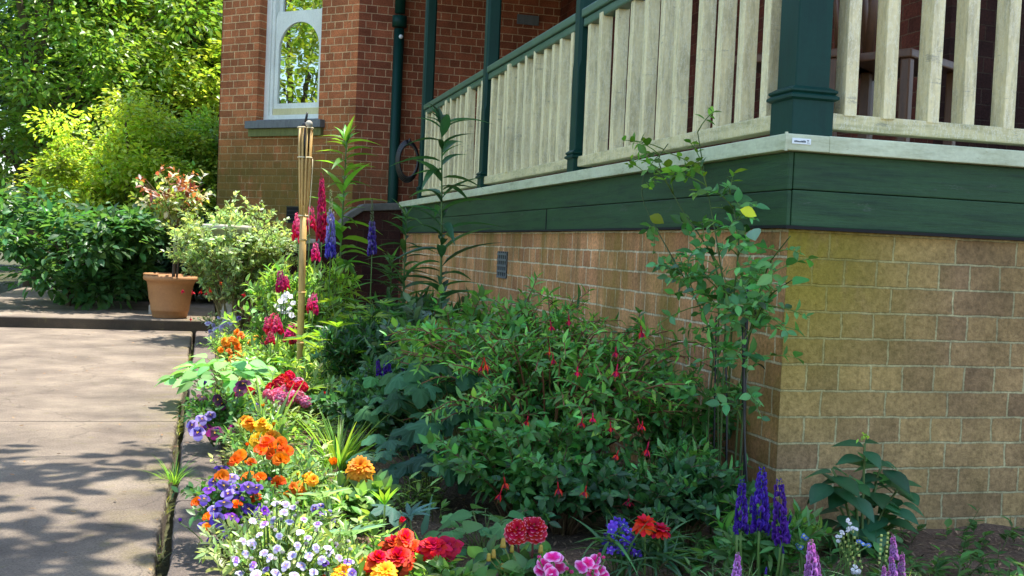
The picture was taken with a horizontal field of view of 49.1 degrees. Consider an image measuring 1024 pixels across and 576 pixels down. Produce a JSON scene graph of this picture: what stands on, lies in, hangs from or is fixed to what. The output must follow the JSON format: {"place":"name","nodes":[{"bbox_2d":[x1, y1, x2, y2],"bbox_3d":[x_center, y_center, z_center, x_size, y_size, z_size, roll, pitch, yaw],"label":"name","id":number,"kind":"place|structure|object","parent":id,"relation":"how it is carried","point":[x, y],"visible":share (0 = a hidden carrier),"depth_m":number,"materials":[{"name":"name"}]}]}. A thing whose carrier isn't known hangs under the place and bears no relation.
{"place":"outdoors","nodes":[
{"label":"outdoors","id":0,"kind":"place"},
{"bbox_2d":[0,1,51,220],"label":"sky","id":1,"kind":"structure","parent":0,"point":[6,1],"materials":[{"name":"white"}]},
{"bbox_2d":[0,327,219,575],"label":"path","id":2,"kind":"structure","parent":0,"point":[90,473],"depth_m":4.67,"materials":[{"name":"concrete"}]},
{"bbox_2d":[140,456,207,484],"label":"grass tuft","id":3,"kind":"object","parent":2,"relation":"on","point":[174,477],"visible":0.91,"depth_m":4.15,"materials":[{"name":"green plant"}]},
{"bbox_2d":[156,352,193,566],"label":"joint weeds","id":4,"kind":"object","parent":2,"relation":"on","point":[178,424],"visible":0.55,"depth_m":3.83,"materials":[{"name":"green plant"}]},
{"bbox_2d":[0,252,256,575],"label":"ground","id":5,"kind":"structure","parent":0,"point":[163,568],"depth_m":5.13,"materials":[{"name":"brown soil"}]},
{"bbox_2d":[0,287,215,342],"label":"path step","id":6,"kind":"object","parent":5,"relation":"on","point":[33,309],"visible":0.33,"depth_m":10.59,"materials":[{"name":"concrete"}]},
{"bbox_2d":[0,179,194,310],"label":"shrub","id":7,"kind":"object","parent":6,"relation":"on","point":[104,248],"visible":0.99,"depth_m":11.32,"materials":[{"name":"green plant"}]},
{"bbox_2d":[5,80,217,256],"bbox_3d":[-4.754,-1.140,14.176,2.977,2.791,3.179,2,2,-15],"label":"bushy shrub","id":8,"kind":"object","parent":6,"relation":"on","point":[58,171],"visible":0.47,"depth_m":13.52,"materials":[{"name":"green plant"}]},
{"bbox_2d":[77,229,206,301],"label":"shrub","id":9,"kind":"object","parent":6,"relation":"on","point":[166,263],"visible":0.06,"depth_m":13.03,"materials":[{"name":"green plant"}]},
{"bbox_2d":[75,104,218,219],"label":"bushy shrub","id":10,"kind":"object","parent":6,"relation":"on","point":[201,126],"visible":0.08,"depth_m":14.40,"materials":[{"name":"green plant"}]},
{"bbox_2d":[143,275,197,318],"bbox_3d":[-3.289,0.084,10.780,0.510,0.401,0.510,2,2,-15],"label":"terracotta pot","id":11,"kind":"object","parent":6,"relation":"on","point":[168,299],"visible":0.98,"depth_m":10.62,"materials":[{"name":"ceramic"}]},
{"bbox_2d":[128,164,215,276],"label":"potted bush","id":12,"kind":"object","parent":11,"relation":"on","point":[172,197],"visible":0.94,"depth_m":10.69,"materials":[{"name":"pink plant"}]},
{"bbox_2d":[150,216,210,300],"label":"shrub","id":13,"kind":"object","parent":6,"relation":"on","point":[204,222],"visible":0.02,"depth_m":13.24,"materials":[{"name":"green plant"}]},
{"bbox_3d":[-3.521,0.213,11.293,0.260,0.088,0.240,2,2,-15],"label":"brick block","id":14,"kind":"object","parent":6,"relation":"on","visible":0},
{"bbox_2d":[143,273,183,301],"bbox_3d":[-3.512,0.010,11.286,0.400,0.314,0.400,2,2,-15],"label":"terracotta pot","id":15,"kind":"object","parent":14,"relation":"on","point":[158,274],"visible":0.22,"depth_m":11.19,"materials":[{"name":"ceramic"}]},
{"bbox_2d":[0,0,215,249],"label":"distant woods","id":16,"kind":"object","parent":5,"relation":"on","point":[15,190],"depth_m":28.64,"materials":[{"name":"green plant"}]},
{"bbox_2d":[0,0,222,286],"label":"leafy tree","id":17,"kind":"object","parent":5,"relation":"on","point":[36,52],"visible":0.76,"depth_m":16.44,"materials":[{"name":"green plant"}]},
{"bbox_2d":[0,0,222,167],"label":"leafy tree","id":18,"kind":"object","parent":5,"relation":"on","point":[9,10],"visible":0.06,"depth_m":18.99,"materials":[{"name":"green plant"}]},
{"bbox_2d":[48,0,222,198],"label":"leafy tree","id":19,"kind":"object","parent":5,"relation":"on","point":[205,84],"visible":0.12,"depth_m":18.14,"materials":[{"name":"green plant"}]},
{"bbox_2d":[167,331,230,575],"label":"kerb","id":20,"kind":"structure","parent":5,"relation":"on","point":[185,542],"depth_m":3.90,"materials":[{"name":"concrete"}]},
{"bbox_2d":[257,203,401,323],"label":"stair wall","id":21,"kind":"structure","parent":5,"relation":"on","point":[389,232],"depth_m":10.73,"materials":[{"name":"brick"}]},
{"bbox_2d":[213,0,1023,529],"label":"brick house","id":22,"kind":"structure","parent":5,"relation":"on","point":[909,340],"depth_m":4.20,"materials":[{"name":"brown brick"}]},
{"bbox_2d":[263,0,322,119],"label":"window","id":23,"kind":"structure","parent":22,"relation":"in","point":[279,21],"depth_m":13.16,"materials":[{"name":"paint"}]},
{"bbox_2d":[395,138,418,182],"bbox_3d":[-0.946,-1.153,10.157,0.221,0.396,0.156,2,2,-15],"label":"hose coil","id":24,"kind":"object","parent":22,"relation":"hanging from","point":[401,175],"visible":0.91,"depth_m":10.13,"materials":[{"name":"black rubber"}]},
{"bbox_2d":[732,0,877,142],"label":"wooden chair","id":25,"kind":"object","parent":22,"relation":"on","point":[865,94],"visible":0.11,"depth_m":4.78,"materials":[{"name":"brown wood"}]},
{"bbox_2d":[831,0,955,145],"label":"wooden chair","id":26,"kind":"object","parent":22,"relation":"on","point":[908,60],"visible":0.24,"depth_m":4.57,"materials":[{"name":"brown wood"}]},
{"bbox_2d":[216,341,1023,575],"bbox_3d":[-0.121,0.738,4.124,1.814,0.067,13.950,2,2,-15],"label":"garden bed","id":27,"kind":"object","parent":5,"relation":"on","point":[560,539],"visible":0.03,"depth_m":3.54,"materials":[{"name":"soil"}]},
{"bbox_2d":[154,353,277,398],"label":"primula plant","id":28,"kind":"object","parent":27,"relation":"on","point":[243,369],"visible":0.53,"depth_m":5.78,"materials":[{"name":"green plant"}]},
{"bbox_2d":[172,380,260,447],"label":"pansy plant","id":29,"kind":"object","parent":27,"relation":"on","point":[214,413],"visible":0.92,"depth_m":4.69,"materials":[{"name":"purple plant"}]},
{"bbox_2d":[193,310,243,335],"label":"pansy plant","id":30,"kind":"object","parent":27,"relation":"on","point":[218,319],"visible":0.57,"depth_m":9.53,"materials":[{"name":"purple plant"}]},
{"bbox_2d":[199,324,259,364],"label":"marigold plant","id":31,"kind":"object","parent":27,"relation":"on","point":[227,343],"visible":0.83,"depth_m":7.55,"materials":[{"name":"orange plant"}]},
{"bbox_2d":[202,224,261,341],"bbox_3d":[-2.418,-0.038,9.610,0.500,1.002,0.500,2,2,-15],"label":"bird bath","id":32,"kind":"object","parent":27,"relation":"on","point":[221,232],"visible":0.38,"depth_m":9.48,"materials":[{"name":"grey stone"}]},
{"bbox_2d":[171,458,293,556],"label":"pansy plant","id":33,"kind":"object","parent":27,"relation":"on","point":[221,498],"visible":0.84,"depth_m":3.10,"materials":[{"name":"purple plant"}]},
{"bbox_2d":[158,191,310,330],"bbox_3d":[-2.356,-0.187,9.589,1.321,1.309,1.487,2,2,-15],"label":"variegated shrub","id":34,"kind":"object","parent":27,"relation":"on","point":[254,253],"visible":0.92,"depth_m":9.46,"materials":[{"name":"green plant"}]},
{"bbox_2d":[247,333,266,349],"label":"marigold plant","id":35,"kind":"object","parent":27,"relation":"on","point":[254,339],"visible":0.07,"depth_m":8.21,"materials":[{"name":"green plant"}]},
{"bbox_2d":[215,404,306,459],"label":"marigold plant","id":36,"kind":"object","parent":27,"relation":"on","point":[247,424],"visible":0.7,"depth_m":4.23,"materials":[{"name":"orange plant"}]},
{"bbox_2d":[235,382,286,421],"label":"pansy plant","id":37,"kind":"object","parent":27,"relation":"on","point":[254,391],"visible":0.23,"depth_m":5.01,"materials":[{"name":"green plant"}]},
{"bbox_2d":[231,312,316,372],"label":"snapdragon plant","id":38,"kind":"object","parent":27,"relation":"on","point":[275,347],"visible":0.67,"depth_m":6.24,"materials":[{"name":"green plant"}]},
{"bbox_2d":[245,370,305,424],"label":"iris plant","id":39,"kind":"object","parent":27,"relation":"on","point":[281,409],"visible":0.38,"depth_m":4.73,"materials":[{"name":"green plant"}]},
{"bbox_2d":[263,291,295,359],"bbox_3d":[-1.337,0.311,6.570,0.221,0.590,0.323,3,2,12],"label":"white stock","id":40,"kind":"object","parent":27,"relation":"on","point":[283,299],"visible":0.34,"depth_m":6.51,"materials":[{"name":"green plant"}]},
{"bbox_2d":[194,501,368,575],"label":"viola plant","id":41,"kind":"object","parent":27,"relation":"on","point":[287,548],"visible":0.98,"depth_m":2.74,"materials":[{"name":"white plant"}]},
{"bbox_2d":[220,206,345,362],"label":"snapdragon plant","id":42,"kind":"object","parent":27,"relation":"on","point":[281,284],"visible":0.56,"depth_m":6.75,"materials":[{"name":"green plant"}]},
{"bbox_2d":[226,431,344,511],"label":"poppy plant","id":43,"kind":"object","parent":27,"relation":"on","point":[277,453],"visible":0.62,"depth_m":3.53,"materials":[{"name":"orange plant"}]},
{"bbox_2d":[246,368,325,426],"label":"dianthus plant","id":44,"kind":"object","parent":27,"relation":"on","point":[278,387],"visible":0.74,"depth_m":5.21,"materials":[{"name":"pink plant"}]},
{"bbox_2d":[265,401,307,424],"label":"alyssum plant","id":45,"kind":"object","parent":27,"relation":"on","point":[295,410],"visible":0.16,"depth_m":5.12,"materials":[{"name":"green plant"}]},
{"bbox_2d":[269,470,326,515],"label":"marigold plant","id":46,"kind":"object","parent":27,"relation":"on","point":[294,485],"visible":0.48,"depth_m":3.40,"materials":[{"name":"green plant"}]},
{"bbox_2d":[261,321,337,365],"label":"trailing plant","id":47,"kind":"object","parent":27,"relation":"on","point":[318,360],"visible":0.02,"depth_m":6.80,"materials":[{"name":"green plant"}]},
{"bbox_2d":[296,112,313,374],"bbox_3d":[-1.125,-0.144,5.963,0.089,1.578,0.085,2,2,-15],"label":"bamboo torch","id":48,"kind":"object","parent":27,"relation":"on","point":[305,134],"visible":0.98,"depth_m":5.94,"materials":[{"name":"brown wood"}]},
{"bbox_2d":[267,253,362,322],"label":"leafy perennial","id":49,"kind":"object","parent":27,"relation":"on","point":[336,275],"visible":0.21,"depth_m":7.46,"materials":[{"name":"green plant"}]},
{"bbox_2d":[282,484,349,527],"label":"viola plant","id":50,"kind":"object","parent":27,"relation":"on","point":[315,503],"visible":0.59,"depth_m":3.32,"materials":[{"name":"green plant"}]},
{"bbox_2d":[261,321,370,418],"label":"lupin plant","id":51,"kind":"object","parent":27,"relation":"on","point":[302,337],"visible":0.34,"depth_m":5.52,"materials":[{"name":"green plant"}]},
{"bbox_2d":[289,451,343,492],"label":"marigold plant","id":52,"kind":"object","parent":27,"relation":"on","point":[310,479],"visible":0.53,"depth_m":3.55,"materials":[{"name":"green plant"}]},
{"bbox_2d":[281,346,355,418],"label":"trailing plant","id":53,"kind":"object","parent":27,"relation":"on","point":[316,367],"visible":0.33,"depth_m":5.52,"materials":[{"name":"green plant"}]},
{"bbox_2d":[272,296,368,359],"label":"lupin plant","id":54,"kind":"object","parent":27,"relation":"on","point":[307,326],"visible":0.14,"depth_m":6.28,"materials":[{"name":"green plant"}]},
{"bbox_2d":[195,322,449,575],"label":"ground cover","id":55,"kind":"object","parent":27,"relation":"on","point":[228,570],"visible":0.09,"depth_m":3.69,"materials":[{"name":"green plant"}]},
{"bbox_2d":[294,173,352,321],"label":"lupin plant","id":56,"kind":"object","parent":27,"relation":"on","point":[320,233],"visible":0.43,"depth_m":7.35,"materials":[{"name":"plant"}]},
{"bbox_2d":[297,488,350,534],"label":"lupin seedling","id":57,"kind":"object","parent":27,"relation":"on","point":[325,493],"visible":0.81,"depth_m":3.17,"materials":[{"name":"green plant"}]},
{"bbox_2d":[273,319,380,376],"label":"lupin plant","id":58,"kind":"object","parent":27,"relation":"on","point":[315,356],"visible":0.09,"depth_m":5.77,"materials":[{"name":"green plant"}]},
{"bbox_2d":[298,526,370,575],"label":"viola plant","id":59,"kind":"object","parent":27,"relation":"on","point":[338,558],"visible":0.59,"depth_m":2.72,"materials":[{"name":"green plant"}]},
{"bbox_2d":[325,191,344,319],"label":"lupin plant","id":60,"kind":"object","parent":27,"relation":"on","point":[330,252],"visible":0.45,"depth_m":7.14,"materials":[{"name":"blue plant"}]},
{"bbox_2d":[290,405,387,470],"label":"daylily plant","id":61,"kind":"object","parent":27,"relation":"on","point":[342,454],"visible":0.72,"depth_m":4.41,"materials":[{"name":"green plant"}]},
{"bbox_2d":[314,116,390,319],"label":"lily plant","id":62,"kind":"object","parent":27,"relation":"on","point":[340,228],"visible":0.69,"depth_m":7.73,"materials":[{"name":"green plant"}]},
{"bbox_2d":[319,523,398,545],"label":"lupin seedling","id":63,"kind":"object","parent":27,"relation":"on","point":[356,530],"visible":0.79,"depth_m":2.91,"materials":[{"name":"green plant"}]},
{"bbox_2d":[311,305,413,385],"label":"feathery plant","id":64,"kind":"object","parent":27,"relation":"on","point":[347,342],"visible":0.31,"depth_m":5.51,"materials":[{"name":"green plant"}]},
{"bbox_2d":[326,455,401,526],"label":"zinnia plant","id":65,"kind":"object","parent":27,"relation":"on","point":[359,479],"visible":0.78,"depth_m":3.43,"materials":[{"name":"green plant"}]},
{"bbox_2d":[343,199,405,319],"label":"lupin plant","id":66,"kind":"object","parent":27,"relation":"on","point":[372,248],"visible":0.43,"depth_m":6.97,"materials":[{"name":"blue plant"}]},
{"bbox_2d":[308,372,444,448],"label":"shade plant","id":67,"kind":"object","parent":27,"relation":"on","point":[348,401],"visible":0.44,"depth_m":4.71,"materials":[{"name":"green plant"}]},
{"bbox_2d":[369,488,396,540],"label":"lupin seedling","id":68,"kind":"object","parent":27,"relation":"on","point":[383,498],"visible":0.91,"depth_m":3.12,"materials":[{"name":"green plant"}]},
{"bbox_2d":[349,359,425,437],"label":"salvia plant","id":69,"kind":"object","parent":27,"relation":"on","point":[375,369],"visible":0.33,"depth_m":5.11,"materials":[{"name":"green plant"}]},
{"bbox_2d":[364,248,415,296],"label":"lily plant","id":70,"kind":"object","parent":27,"relation":"on","point":[391,287],"visible":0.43,"depth_m":7.94,"materials":[{"name":"green plant"}]},
{"bbox_2d":[364,292,433,364],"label":"grey leaved plant","id":71,"kind":"object","parent":27,"relation":"on","point":[415,313],"visible":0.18,"depth_m":5.39,"materials":[{"name":"green plant"}]},
{"bbox_2d":[366,199,435,302],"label":"lily plant","id":72,"kind":"object","parent":27,"relation":"on","point":[402,243],"visible":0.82,"depth_m":7.46,"materials":[{"name":"green plant"}]},
{"bbox_2d":[371,501,436,530],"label":"lupin seedling","id":73,"kind":"object","parent":27,"relation":"on","point":[394,515],"visible":0.85,"depth_m":3.19,"materials":[{"name":"green plant"}]},
{"bbox_2d":[338,286,480,325],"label":"rhododendron","id":74,"kind":"object","parent":27,"relation":"on","point":[421,294],"visible":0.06,"depth_m":7.37,"materials":[{"name":"green plant"}]},
{"bbox_2d":[322,516,496,575],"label":"zinnia plant","id":75,"kind":"object","parent":27,"relation":"on","point":[402,551],"visible":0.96,"depth_m":2.74,"materials":[{"name":"red plant"}]},
{"bbox_2d":[362,338,465,434],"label":"anemone plant","id":76,"kind":"object","parent":27,"relation":"on","point":[375,381],"visible":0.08,"depth_m":4.79,"materials":[{"name":"green plant"}]},
{"bbox_2d":[346,431,484,504],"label":"anemone plant","id":77,"kind":"object","parent":27,"relation":"on","point":[392,446],"visible":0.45,"depth_m":3.70,"materials":[{"name":"green plant"}]},
{"bbox_2d":[420,497,431,534],"bbox_3d":[-0.255,0.677,3.340,0.034,0.128,0.008,2,2,-15],"label":"flat blade","id":78,"kind":"object","parent":27,"relation":"on","point":[424,525],"visible":0.9,"depth_m":3.34,"materials":[{"name":"green plant"}]},
{"bbox_2d":[381,102,504,323],"bbox_3d":[-0.405,-0.237,6.623,0.736,1.748,0.781,2,2,-15],"label":"lily plant","id":79,"kind":"object","parent":27,"relation":"on","point":[445,121],"visible":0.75,"depth_m":6.60,"materials":[{"name":"green plant"}]},
{"bbox_2d":[387,283,503,439],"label":"fuchsia bush","id":80,"kind":"object","parent":27,"relation":"on","point":[471,308],"visible":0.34,"depth_m":4.56,"materials":[{"name":"green plant"}]},
{"bbox_2d":[354,354,586,490],"bbox_3d":[-0.145,0.489,4.162,0.874,0.511,0.907,2,2,-15],"label":"anemone plant","id":81,"kind":"object","parent":27,"relation":"on","point":[396,402],"visible":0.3,"depth_m":3.95,"materials":[{"name":"green plant"}]},
{"bbox_2d":[446,298,509,332],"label":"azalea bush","id":82,"kind":"object","parent":27,"relation":"on","point":[503,325],"depth_m":6.38,"materials":[{"name":"green plant"}]},
{"bbox_2d":[422,504,540,559],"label":"round leaf plant","id":83,"kind":"object","parent":27,"relation":"on","point":[471,526],"visible":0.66,"depth_m":3.13,"materials":[{"name":"green plant"}]},
{"bbox_2d":[467,516,577,575],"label":"dahlia plant","id":84,"kind":"object","parent":27,"relation":"on","point":[518,532],"visible":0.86,"depth_m":2.78,"materials":[{"name":"red plant"}]},
{"bbox_2d":[418,404,629,519],"bbox_3d":[0.015,0.570,3.583,0.675,0.419,0.660,2,2,-15],"label":"shade shrub","id":85,"kind":"object","parent":27,"relation":"on","point":[478,454],"visible":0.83,"depth_m":3.46,"materials":[{"name":"green plant"}]},
{"bbox_2d":[379,272,739,508],"bbox_3d":[0.186,0.365,3.812,1.193,0.828,1.648,2,2,-15],"label":"fuchsia bush","id":86,"kind":"object","parent":27,"relation":"on","point":[579,362],"visible":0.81,"depth_m":3.83,"materials":[{"name":"green plant"}]},
{"bbox_2d":[484,445,636,536],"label":"shade shrub","id":87,"kind":"object","parent":27,"relation":"on","point":[568,503],"visible":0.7,"depth_m":3.30,"materials":[{"name":"green plant"}]},
{"bbox_2d":[533,551,609,575],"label":"pelargonium plant","id":88,"kind":"object","parent":27,"relation":"on","point":[585,566],"visible":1,"depth_m":2.70,"materials":[{"name":"pink plant"}]},
{"bbox_2d":[571,509,687,575],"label":"bellflower plant","id":89,"kind":"object","parent":27,"relation":"on","point":[612,536],"visible":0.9,"depth_m":2.99,"materials":[{"name":"green plant"}]},
{"bbox_2d":[578,505,715,575],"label":"zinnia plant","id":90,"kind":"object","parent":27,"relation":"on","point":[645,526],"visible":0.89,"depth_m":2.96,"materials":[{"name":"green plant"}]},
{"bbox_2d":[593,348,749,464],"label":"shade shrub","id":91,"kind":"object","parent":27,"relation":"on","point":[665,434],"visible":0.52,"depth_m":3.81,"materials":[{"name":"green plant"}]},
{"bbox_2d":[607,425,751,537],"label":"shade shrub","id":92,"kind":"object","parent":27,"relation":"on","point":[706,452],"visible":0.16,"depth_m":3.49,"materials":[{"name":"green plant"}]},
{"bbox_2d":[597,430,773,548],"bbox_3d":[0.509,0.614,3.351,0.535,0.353,0.495,2,2,-15],"label":"shade shrub","id":93,"kind":"object","parent":27,"relation":"on","point":[677,501],"visible":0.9,"depth_m":3.27,"materials":[{"name":"green plant"}]},
{"bbox_2d":[622,106,818,533],"bbox_3d":[0.653,0.081,3.828,0.369,1.430,1.630,2,2,-15],"label":"climbing rose","id":94,"kind":"object","parent":27,"relation":"on","point":[752,301],"visible":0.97,"depth_m":3.60,"materials":[{"name":"green plant"}]},
{"bbox_2d":[700,552,760,575],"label":"toadflax plant","id":95,"kind":"object","parent":27,"relation":"on","point":[737,566],"visible":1,"depth_m":2.79,"materials":[{"name":"purple plant"}]},
{"bbox_2d":[691,467,844,575],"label":"salvia plant","id":96,"kind":"object","parent":27,"relation":"on","point":[762,533],"visible":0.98,"depth_m":2.92,"materials":[{"name":"purple plant"}]},
{"bbox_2d":[788,538,842,575],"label":"toadflax plant","id":97,"kind":"object","parent":27,"relation":"on","point":[812,566],"visible":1,"depth_m":2.79,"materials":[{"name":"purple plant"}]},
{"bbox_2d":[625,504,1023,575],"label":"ground cover","id":98,"kind":"object","parent":27,"relation":"on","point":[937,562],"visible":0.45,"depth_m":3.16,"materials":[{"name":"green plant"}]},
{"bbox_2d":[789,533,870,575],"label":"forget me not","id":99,"kind":"object","parent":27,"relation":"on","point":[801,547],"visible":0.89,"depth_m":2.93,"materials":[{"name":"green plant"}]},
{"bbox_2d":[835,518,888,575],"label":"flowering plant","id":100,"kind":"object","parent":27,"relation":"on","point":[855,572],"visible":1,"depth_m":2.88,"materials":[{"name":"green plant"}]},
{"bbox_2d":[857,535,916,575],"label":"toadflax plant","id":101,"kind":"object","parent":27,"relation":"on","point":[892,566],"visible":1,"depth_m":2.83,"materials":[{"name":"purple plant"}]},
{"bbox_2d":[818,523,1023,575],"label":"garden bed","id":102,"kind":"object","parent":5,"relation":"on","point":[924,538],"visible":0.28,"depth_m":3.58,"materials":[{"name":"soil"}]},
{"bbox_2d":[803,432,924,558],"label":"hydrangea bush","id":103,"kind":"object","parent":102,"relation":"on","point":[865,503],"visible":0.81,"depth_m":3.40,"materials":[{"name":"green plant"}]},
{"bbox_2d":[247,309,284,328],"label":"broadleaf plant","id":104,"kind":"object","parent":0,"point":[252,312],"visible":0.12,"depth_m":10.16,"materials":[{"name":"green plant"}]},
{"bbox_2d":[304,299,401,344],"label":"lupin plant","id":105,"kind":"object","parent":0,"point":[379,314],"visible":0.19,"depth_m":6.80,"materials":[{"name":"green plant"}]},
{"bbox_2d":[333,295,407,327],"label":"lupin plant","id":106,"kind":"object","parent":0,"point":[390,313],"visible":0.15,"depth_m":6.63,"materials":[{"name":"green plant"}]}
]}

